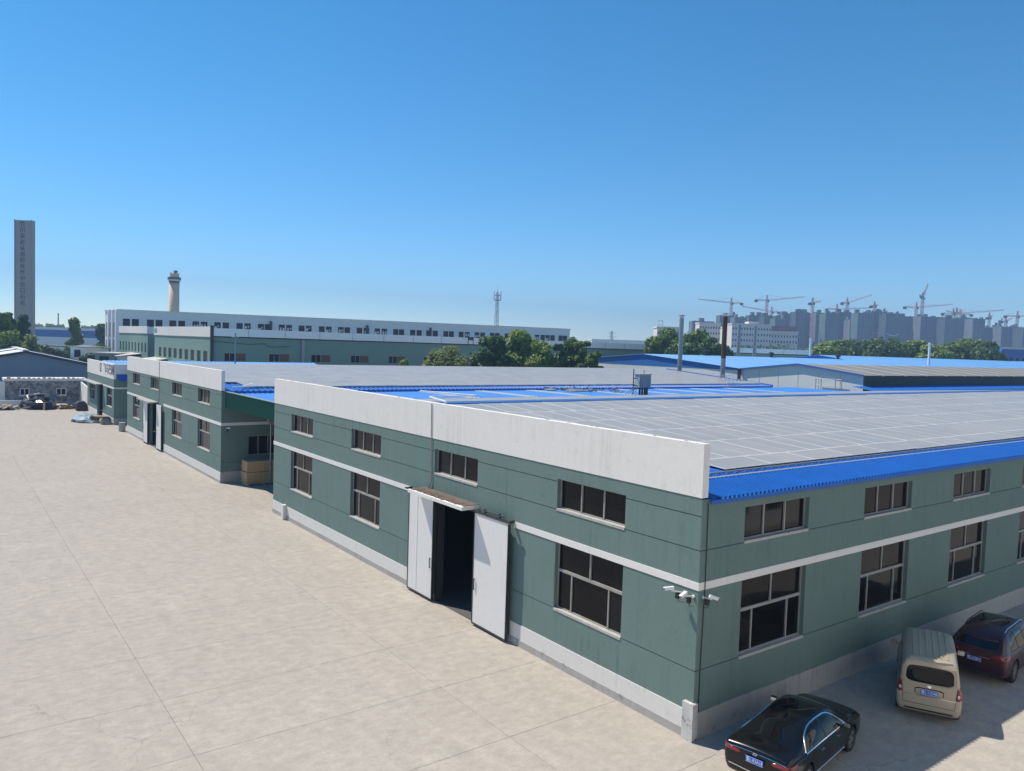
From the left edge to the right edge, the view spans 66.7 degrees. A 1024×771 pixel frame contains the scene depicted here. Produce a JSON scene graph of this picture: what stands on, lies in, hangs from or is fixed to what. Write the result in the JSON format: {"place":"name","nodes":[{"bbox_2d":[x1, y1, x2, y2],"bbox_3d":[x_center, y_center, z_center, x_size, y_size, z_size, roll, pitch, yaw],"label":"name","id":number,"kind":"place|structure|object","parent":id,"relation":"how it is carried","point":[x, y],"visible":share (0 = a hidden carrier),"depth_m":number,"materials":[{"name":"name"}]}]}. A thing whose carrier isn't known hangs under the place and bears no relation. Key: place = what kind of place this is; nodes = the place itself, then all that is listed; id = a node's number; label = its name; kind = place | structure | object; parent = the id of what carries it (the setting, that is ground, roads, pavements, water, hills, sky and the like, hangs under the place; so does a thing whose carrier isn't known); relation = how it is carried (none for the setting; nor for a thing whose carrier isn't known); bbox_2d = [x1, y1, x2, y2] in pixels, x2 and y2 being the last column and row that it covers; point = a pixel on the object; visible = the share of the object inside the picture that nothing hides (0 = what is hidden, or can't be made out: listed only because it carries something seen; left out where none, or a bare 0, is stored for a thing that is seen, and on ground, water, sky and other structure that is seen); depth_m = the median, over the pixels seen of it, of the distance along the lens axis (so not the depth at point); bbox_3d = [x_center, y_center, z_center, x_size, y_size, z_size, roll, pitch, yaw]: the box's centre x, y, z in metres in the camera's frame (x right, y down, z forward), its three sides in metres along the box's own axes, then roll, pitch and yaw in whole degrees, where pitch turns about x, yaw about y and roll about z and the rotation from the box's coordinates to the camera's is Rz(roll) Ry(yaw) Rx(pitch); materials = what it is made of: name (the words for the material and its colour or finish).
{"place":"outdoors","nodes":[
{"label":"outdoors","id":0,"kind":"place"},
{"bbox_2d":[0,377,86,401],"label":"house","id":1,"kind":"structure","parent":0,"point":[67,389],"depth_m":122.82,"materials":[{"name":"stone"}]},
{"bbox_2d":[0,402,1023,770],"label":"yard","id":2,"kind":"structure","parent":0,"point":[160,610],"depth_m":27.20,"materials":[{"name":"concrete"}]},
{"bbox_2d":[19,393,57,409],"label":"car","id":3,"kind":"object","parent":2,"relation":"on","point":[37,404],"visible":0.84,"depth_m":111.87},
{"bbox_2d":[81,359,316,424],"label":"factory","id":4,"kind":"structure","parent":2,"relation":"on","point":[106,380],"depth_m":101.29,"materials":[{"name":"paint"}]},
{"bbox_2d":[240,481,272,485],"bbox_3d":[-19.648,7.568,60.957,2.800,0.136,1.640,0,4,-37],"label":"pallet","id":5,"kind":"object","parent":2,"relation":"on","point":[263,483],"visible":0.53,"depth_m":60.14,"materials":[{"name":"brown wood"}]},
{"bbox_2d":[241,470,273,483],"bbox_3d":[-19.666,7.078,60.976,2.700,0.830,1.350,0,4,-37],"label":"wooden crate","id":6,"kind":"object","parent":5,"relation":"on","point":[254,477],"visible":0.56,"depth_m":60.24,"materials":[{"name":"brown wood"}]},
{"bbox_2d":[242,458,273,471],"bbox_3d":[-19.651,6.219,60.941,2.610,0.810,1.320,0,4,-37],"label":"wooden crate","id":7,"kind":"object","parent":6,"relation":"on","point":[255,465],"visible":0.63,"depth_m":60.33,"materials":[{"name":"brown wood"}]},
{"bbox_2d":[422,345,470,365],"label":"tree","id":8,"kind":"object","parent":2,"relation":"on","point":[445,358],"visible":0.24,"depth_m":126.80,"materials":[{"name":"green plant"}]},
{"bbox_2d":[127,356,772,482],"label":"factory hall","id":9,"kind":"structure","parent":2,"relation":"on","point":[185,414],"depth_m":74.09,"materials":[{"name":"metal"}]},
{"bbox_2d":[143,401,148,443],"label":"door leaf","id":10,"kind":"structure","parent":9,"relation":"in","point":[145,405],"depth_m":80.65,"materials":[{"name":"metal"}]},
{"bbox_2d":[156,404,161,450],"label":"door leaf","id":11,"kind":"structure","parent":9,"relation":"in","point":[158,408],"depth_m":75.69,"materials":[{"name":"metal"}]},
{"bbox_2d":[171,410,181,438],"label":"window","id":12,"kind":"structure","parent":9,"relation":"in","point":[177,419],"depth_m":71.61,"materials":[{"name":"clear glass"}]},
{"bbox_2d":[197,419,209,451],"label":"window","id":13,"kind":"structure","parent":9,"relation":"in","point":[204,428],"depth_m":64.48,"materials":[{"name":"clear glass"}]},
{"bbox_2d":[198,388,209,405],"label":"window","id":14,"kind":"structure","parent":9,"relation":"in","point":[204,394],"depth_m":64.24,"materials":[{"name":"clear glass"}]},
{"bbox_2d":[248,435,273,454],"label":"window","id":15,"kind":"structure","parent":9,"relation":"in","point":[257,444],"depth_m":62.14,"materials":[{"name":"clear glass"}]},
{"bbox_2d":[476,348,492,366],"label":"tree","id":16,"kind":"object","parent":2,"relation":"on","point":[483,354],"visible":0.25,"depth_m":126.42,"materials":[{"name":"green plant"}]},
{"bbox_2d":[469,335,514,366],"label":"tree","id":17,"kind":"object","parent":2,"relation":"on","point":[495,346],"visible":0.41,"depth_m":128.61,"materials":[{"name":"green plant"}]},
{"bbox_2d":[501,329,539,366],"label":"tree","id":18,"kind":"object","parent":2,"relation":"on","point":[518,342],"visible":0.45,"depth_m":132.69,"materials":[{"name":"green plant"}]},
{"bbox_2d":[225,387,841,420],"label":"alley roof","id":19,"kind":"structure","parent":2,"relation":"on","point":[261,405],"depth_m":70.02,"materials":[{"name":"plastic"}]},
{"bbox_2d":[625,369,651,394],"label":"roof cabinet","id":20,"kind":"object","parent":19,"relation":"on","point":[642,381],"visible":1,"depth_m":75.19,"materials":[{"name":"grey metal"}]},
{"bbox_2d":[524,340,557,366],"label":"tree","id":21,"kind":"object","parent":2,"relation":"on","point":[542,353],"visible":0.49,"depth_m":129.88,"materials":[{"name":"green plant"}]},
{"bbox_2d":[552,343,570,367],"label":"tree","id":22,"kind":"object","parent":2,"relation":"on","point":[562,355],"visible":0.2,"depth_m":132.52,"materials":[{"name":"green plant"}]},
{"bbox_2d":[564,337,577,367],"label":"tree","id":23,"kind":"object","parent":2,"relation":"on","point":[569,342],"visible":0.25,"depth_m":137.17,"materials":[{"name":"green plant"}]},
{"bbox_2d":[571,341,590,367],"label":"tree","id":24,"kind":"object","parent":2,"relation":"on","point":[579,355],"visible":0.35,"depth_m":135.43,"materials":[{"name":"green plant"}]},
{"bbox_2d":[584,350,604,367],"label":"tree","id":25,"kind":"object","parent":2,"relation":"on","point":[591,360],"visible":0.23,"depth_m":132.64,"materials":[{"name":"green plant"}]},
{"bbox_2d":[272,379,1023,742],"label":"factory hall","id":26,"kind":"structure","parent":2,"relation":"on","point":[814,541],"depth_m":29.52,"materials":[{"name":"green"}]},
{"bbox_2d":[290,451,311,498],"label":"window","id":27,"kind":"structure","parent":26,"relation":"in","point":[302,464],"depth_m":47.32,"materials":[{"name":"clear glass"}]},
{"bbox_2d":[291,414,312,437],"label":"window","id":28,"kind":"structure","parent":26,"relation":"in","point":[303,426],"depth_m":47.15,"materials":[{"name":"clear glass"}]},
{"bbox_2d":[349,472,379,529],"bbox_3d":[-7.529,5.877,40.167,0.237,2.465,3.400,0,4,-37],"label":"window","id":29,"kind":"structure","parent":26,"relation":"in","point":[366,490],"depth_m":40.32,"materials":[{"name":"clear glass"}]},
{"bbox_2d":[351,429,381,457],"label":"window","id":30,"kind":"structure","parent":26,"relation":"in","point":[367,443],"depth_m":40.13,"materials":[{"name":"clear glass"}]},
{"bbox_2d":[407,493,435,600],"bbox_3d":[-4.126,7.139,34.977,0.161,4.530,2.200,0,4,-37],"label":"door leaf","id":31,"kind":"structure","parent":26,"relation":"in","point":[421,511],"depth_m":34.88,"materials":[{"name":"metal"}]},
{"bbox_2d":[434,450,477,486],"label":"window","id":32,"kind":"structure","parent":26,"relation":"in","point":[464,469],"depth_m":33.24,"materials":[{"name":"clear glass"}]},
{"bbox_2d":[471,513,510,640],"bbox_3d":[-0.879,7.469,30.606,0.161,4.530,2.350,0,4,-37],"label":"door leaf","id":33,"kind":"structure","parent":26,"relation":"in","point":[491,537],"depth_m":30.51,"materials":[{"name":"metal"}]},
{"bbox_2d":[553,543,622,639],"bbox_3d":[2.607,6.908,26.521,0.237,2.465,3.400,0,4,-37],"label":"window","id":34,"kind":"structure","parent":26,"relation":"in","point":[589,586],"depth_m":26.54,"materials":[{"name":"black glass"}]},
{"bbox_2d":[556,480,625,529],"bbox_3d":[2.701,3.979,26.369,0.237,1.135,3.400,0,4,-37],"label":"window","id":35,"kind":"structure","parent":26,"relation":"in","point":[605,507],"depth_m":26.40,"materials":[{"name":"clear glass"}]},
{"bbox_2d":[738,566,802,658],"bbox_3d":[8.299,7.173,24.936,3.400,2.465,0.237,0,4,-37],"label":"window","id":36,"kind":"structure","parent":26,"relation":"in","point":[770,603],"depth_m":25.03,"materials":[{"name":"black glass"}]},
{"bbox_2d":[744,497,808,543],"bbox_3d":[8.393,4.243,24.784,3.400,1.135,0.237,0,4,-37],"label":"window","id":37,"kind":"structure","parent":26,"relation":"in","point":[762,521],"depth_m":24.87,"materials":[{"name":"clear glass"}]},
{"bbox_2d":[858,540,905,618],"bbox_3d":[13.803,7.137,29.022,3.400,2.465,0.237,0,4,-37],"label":"window","id":38,"kind":"structure","parent":26,"relation":"in","point":[882,567],"depth_m":29.17,"materials":[{"name":"black glass"}]},
{"bbox_2d":[864,481,911,519],"bbox_3d":[13.897,4.208,28.871,3.400,1.135,0.237,0,4,-37],"label":"window","id":39,"kind":"structure","parent":26,"relation":"in","point":[882,500],"depth_m":29.00,"materials":[{"name":"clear glass"}]},
{"bbox_2d":[948,521,983,587],"bbox_3d":[19.307,7.102,33.108,3.400,2.465,0.237,0,4,-37],"label":"window","id":40,"kind":"structure","parent":26,"relation":"in","point":[966,541],"depth_m":33.28,"materials":[{"name":"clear glass"}]},
{"bbox_2d":[953,469,989,501],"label":"window","id":41,"kind":"structure","parent":26,"relation":"in","point":[971,484],"depth_m":33.12,"materials":[{"name":"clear glass"}]},
{"bbox_2d":[1016,511,1023,563],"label":"window","id":42,"kind":"structure","parent":26,"relation":"in","point":[1020,555],"depth_m":36.69,"materials":[{"name":"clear glass"}]},
{"bbox_2d":[677,314,684,370],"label":"flue pipe","id":43,"kind":"object","parent":2,"relation":"on","point":[680,342],"visible":0.62,"depth_m":118.86,"materials":[{"name":"metal"}]},
{"bbox_2d":[720,312,728,376],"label":"flue pipe","id":44,"kind":"object","parent":2,"relation":"on","point":[724,342],"visible":0.62,"depth_m":111.10,"materials":[{"name":"metal"}]},
{"bbox_2d":[725,693,859,770],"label":"sedan","id":45,"kind":"object","parent":2,"relation":"on","point":[799,732],"visible":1,"depth_m":20.95,"materials":[{"name":"black paint"}]},
{"bbox_2d":[598,350,993,379],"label":"blue gabled shed","id":46,"kind":"structure","parent":2,"relation":"on","point":[706,364],"depth_m":136.23,"materials":[{"name":"metal"}]},
{"bbox_2d":[740,363,1023,390],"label":"white shed","id":47,"kind":"structure","parent":2,"relation":"on","point":[829,377],"depth_m":112.10,"materials":[{"name":"metal"}]},
{"bbox_2d":[891,627,964,719],"bbox_3d":[14.049,9.483,26.305,2.311,2.049,4.577,3,3,27],"label":"van","id":48,"kind":"object","parent":2,"relation":"on","point":[928,678],"visible":1,"depth_m":24.47,"materials":[{"name":"beige paint"}]},
{"bbox_2d":[852,384,1023,390],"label":"lean to","id":49,"kind":"object","parent":2,"relation":"on","point":[946,387],"visible":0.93,"depth_m":111.67,"materials":[{"name":"blue paint"}]},
{"bbox_2d":[952,610,1023,682],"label":"suv","id":50,"kind":"object","parent":2,"relation":"on","point":[991,644],"visible":0.94,"depth_m":27.77,"materials":[{"name":"red paint"}]},
{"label":"mound base","id":51,"kind":"object","parent":2,"relation":"on","visible":0},
{"bbox_2d":[71,412,95,422],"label":"covered boat","id":52,"kind":"object","parent":51,"relation":"on","point":[84,417],"visible":0.84,"depth_m":97.73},
{"bbox_2d":[0,0,1023,341],"label":"sky","id":53,"kind":"structure","parent":0,"point":[603,167],"materials":[{"name":"blue"}]},
{"bbox_2d":[544,385,623,392],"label":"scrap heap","id":54,"kind":"object","parent":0,"point":[568,389],"visible":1,"depth_m":78.06,"materials":[{"name":"metal"}]},
{"label":"ground","id":55,"kind":"structure","parent":0,"visible":0},
{"bbox_2d":[0,312,14,332],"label":"tree","id":56,"kind":"object","parent":55,"relation":"on","point":[6,324],"visible":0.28,"depth_m":185.26,"materials":[{"name":"green plant"}]},
{"bbox_2d":[0,330,21,353],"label":"tree","id":57,"kind":"object","parent":55,"relation":"on","point":[8,339],"visible":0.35,"depth_m":169.00,"materials":[{"name":"green plant"}]},
{"bbox_2d":[17,314,31,342],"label":"tree","id":58,"kind":"object","parent":55,"relation":"on","point":[23,324],"visible":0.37,"depth_m":194.22,"materials":[{"name":"green plant"}]},
{"bbox_2d":[14,219,35,334],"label":"tower","id":59,"kind":"structure","parent":55,"relation":"on","point":[24,266],"depth_m":301.07,"materials":[{"name":"concrete"}]},
{"bbox_2d":[21,334,41,352],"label":"tree","id":60,"kind":"object","parent":55,"relation":"on","point":[30,343],"visible":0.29,"depth_m":177.51,"materials":[{"name":"green plant"}]},
{"bbox_2d":[0,346,86,384],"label":"warehouse","id":61,"kind":"structure","parent":55,"relation":"on","point":[15,361],"depth_m":148.24,"materials":[{"name":"white paint"}]},
{"bbox_2d":[35,327,98,345],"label":"blue factory","id":62,"kind":"structure","parent":55,"relation":"on","point":[53,335],"depth_m":420.00,"materials":[{"name":"metal"}]},
{"bbox_2d":[35,344,110,357],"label":"hedge","id":63,"kind":"object","parent":55,"relation":"on","point":[53,351],"visible":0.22,"depth_m":208.81,"materials":[{"name":"green plant"}]},
{"bbox_2d":[64,317,83,350],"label":"tree","id":64,"kind":"object","parent":55,"relation":"on","point":[77,337],"visible":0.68,"depth_m":239.25,"materials":[{"name":"green plant"}]},
{"bbox_2d":[68,346,103,359],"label":"building","id":65,"kind":"structure","parent":55,"relation":"on","point":[76,352],"depth_m":192.09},
{"bbox_2d":[94,323,104,345],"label":"tree","id":66,"kind":"object","parent":55,"relation":"on","point":[99,334],"visible":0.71,"depth_m":298.73,"materials":[{"name":"green plant"}]},
{"bbox_2d":[91,352,128,360],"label":"building","id":67,"kind":"structure","parent":55,"relation":"on","point":[99,356],"depth_m":185.03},
{"bbox_2d":[168,270,180,311],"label":"control tower","id":68,"kind":"structure","parent":55,"relation":"on","point":[174,279],"depth_m":347.84,"materials":[{"name":"white concrete"}]},
{"bbox_2d":[119,326,293,357],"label":"green factory","id":69,"kind":"structure","parent":55,"relation":"on","point":[137,339],"depth_m":187.48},
{"bbox_2d":[104,309,569,351],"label":"white block","id":70,"kind":"structure","parent":55,"relation":"on","point":[115,319],"depth_m":239.65,"materials":[{"name":"metal"}]},
{"bbox_2d":[154,325,812,365],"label":"long factory","id":71,"kind":"structure","parent":55,"relation":"on","point":[210,343],"depth_m":152.99,"materials":[{"name":"metal"}]},
{"bbox_2d":[224,353,245,361],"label":"window","id":72,"kind":"structure","parent":71,"relation":"in","point":[228,357],"depth_m":140.41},
{"bbox_2d":[269,353,289,361],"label":"window","id":73,"kind":"structure","parent":71,"relation":"in","point":[273,357],"depth_m":145.32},
{"bbox_2d":[311,354,329,362],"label":"window","id":74,"kind":"structure","parent":71,"relation":"in","point":[315,358],"depth_m":150.10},
{"bbox_2d":[351,355,368,362],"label":"window","id":75,"kind":"structure","parent":71,"relation":"in","point":[354,358],"depth_m":155.07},
{"bbox_2d":[588,339,644,343],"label":"building","id":76,"kind":"structure","parent":55,"relation":"on","point":[618,341],"depth_m":700.07,"materials":[{"name":"white glass"}]},
{"bbox_2d":[643,333,671,353],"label":"tree","id":77,"kind":"object","parent":55,"relation":"on","point":[658,344],"visible":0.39,"depth_m":183.90,"materials":[{"name":"green plant"}]},
{"bbox_2d":[659,327,688,344],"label":"tree","id":78,"kind":"object","parent":55,"relation":"on","point":[673,334],"visible":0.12,"depth_m":188.29,"materials":[{"name":"green plant"}]},
{"bbox_2d":[663,339,704,354],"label":"tree","id":79,"kind":"object","parent":55,"relation":"on","point":[691,348],"visible":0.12,"depth_m":170.30,"materials":[{"name":"green plant"}]},
{"bbox_2d":[683,328,709,354],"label":"tree","id":80,"kind":"object","parent":55,"relation":"on","point":[696,336],"visible":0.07,"depth_m":191.85,"materials":[{"name":"green plant"}]},
{"bbox_2d":[695,322,720,342],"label":"building","id":81,"kind":"structure","parent":55,"relation":"on","point":[713,329],"depth_m":640.26,"materials":[{"name":"white concrete"}]},
{"bbox_2d":[700,337,733,355],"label":"tree","id":82,"kind":"object","parent":55,"relation":"on","point":[712,345],"visible":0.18,"depth_m":178.23,"materials":[{"name":"green plant"}]},
{"bbox_2d":[727,322,772,348],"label":"building","id":83,"kind":"structure","parent":55,"relation":"on","point":[763,334],"depth_m":620.51,"materials":[{"name":"white concrete"}]},
{"bbox_2d":[771,331,798,349],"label":"building","id":84,"kind":"structure","parent":55,"relation":"on","point":[784,337],"depth_m":630.27,"materials":[{"name":"white concrete"}]},
{"bbox_2d":[789,309,803,349],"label":"building","id":85,"kind":"structure","parent":55,"relation":"on","point":[797,318],"depth_m":920.07,"materials":[{"name":"concrete"}]},
{"bbox_2d":[801,309,810,349],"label":"building","id":86,"kind":"structure","parent":55,"relation":"on","point":[806,331],"depth_m":956.85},
{"bbox_2d":[809,310,821,345],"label":"building","id":87,"kind":"structure","parent":55,"relation":"on","point":[815,323],"depth_m":935.48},
{"bbox_2d":[805,342,837,354],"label":"tree","id":88,"kind":"object","parent":55,"relation":"on","point":[825,348],"visible":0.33,"depth_m":247.47,"materials":[{"name":"green plant"}]},
{"bbox_2d":[818,311,839,343],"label":"apartment building","id":89,"kind":"structure","parent":55,"relation":"on","point":[828,325],"depth_m":910.99,"materials":[{"name":"concrete"}]},
{"bbox_2d":[823,339,859,355],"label":"tree","id":90,"kind":"object","parent":55,"relation":"on","point":[845,347],"visible":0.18,"depth_m":254.96,"materials":[{"name":"green plant"}]},
{"bbox_2d":[836,309,850,342],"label":"construction tower","id":91,"kind":"structure","parent":55,"relation":"on","point":[844,315],"depth_m":947.66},
{"bbox_2d":[843,317,850,339],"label":"building","id":92,"kind":"structure","parent":55,"relation":"on","point":[847,328],"depth_m":932.23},
{"bbox_2d":[850,309,873,346],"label":"building","id":93,"kind":"structure","parent":55,"relation":"on","point":[861,326],"depth_m":901.95,"materials":[{"name":"concrete"}]},
{"bbox_2d":[871,309,886,339],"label":"apartment building","id":94,"kind":"structure","parent":55,"relation":"on","point":[875,312],"depth_m":938.64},
{"bbox_2d":[859,337,907,357],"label":"tree","id":95,"kind":"object","parent":55,"relation":"on","point":[877,347],"visible":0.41,"depth_m":247.07,"materials":[{"name":"green plant"}]},
{"bbox_2d":[878,311,900,342],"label":"apartment building","id":96,"kind":"structure","parent":55,"relation":"on","point":[889,326],"depth_m":915.80,"materials":[{"name":"concrete"}]},
{"bbox_2d":[792,355,1023,367],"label":"blue roofed shed","id":97,"kind":"structure","parent":55,"relation":"on","point":[1003,364],"depth_m":209.21,"materials":[{"name":"metal"}]},
{"bbox_2d":[898,341,919,357],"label":"tree","id":98,"kind":"object","parent":55,"relation":"on","point":[909,349],"visible":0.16,"depth_m":255.11,"materials":[{"name":"green plant"}]},
{"bbox_2d":[900,313,919,343],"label":"construction tower","id":99,"kind":"structure","parent":55,"relation":"on","point":[906,327],"depth_m":952.55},
{"bbox_2d":[912,314,944,345],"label":"building","id":100,"kind":"structure","parent":55,"relation":"on","point":[924,326],"depth_m":929.83,"materials":[{"name":"concrete"}]},
{"bbox_2d":[914,344,954,358],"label":"tree","id":101,"kind":"object","parent":55,"relation":"on","point":[940,352],"visible":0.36,"depth_m":247.80,"materials":[{"name":"green plant"}]},
{"bbox_2d":[935,315,961,344],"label":"building","id":102,"kind":"structure","parent":55,"relation":"on","point":[948,328],"depth_m":906.87,"materials":[{"name":"concrete"}]},
{"bbox_2d":[937,341,972,359],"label":"tree","id":103,"kind":"object","parent":55,"relation":"on","point":[960,350],"visible":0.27,"depth_m":255.32,"materials":[{"name":"green plant"}]},
{"bbox_2d":[955,338,989,359],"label":"tree","id":104,"kind":"object","parent":55,"relation":"on","point":[972,343],"visible":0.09,"depth_m":263.44,"materials":[{"name":"green plant"}]},
{"bbox_2d":[963,317,984,342],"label":"building","id":105,"kind":"structure","parent":55,"relation":"on","point":[974,328],"depth_m":920.91,"materials":[{"name":"concrete"}]},
{"bbox_2d":[969,341,1008,360],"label":"tree","id":106,"kind":"object","parent":55,"relation":"on","point":[988,350],"visible":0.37,"depth_m":247.76,"materials":[{"name":"green plant"}]},
{"bbox_2d":[992,323,1021,346],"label":"building","id":107,"kind":"structure","parent":55,"relation":"on","point":[1001,336],"depth_m":934.87,"materials":[{"name":"concrete"}]},
{"bbox_2d":[998,349,1023,360],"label":"building","id":108,"kind":"structure","parent":55,"relation":"on","point":[1015,354],"depth_m":300.05,"materials":[{"name":"blue metal"}]},
{"bbox_2d":[1012,327,1023,347],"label":"building","id":109,"kind":"structure","parent":55,"relation":"on","point":[1018,337],"depth_m":918.32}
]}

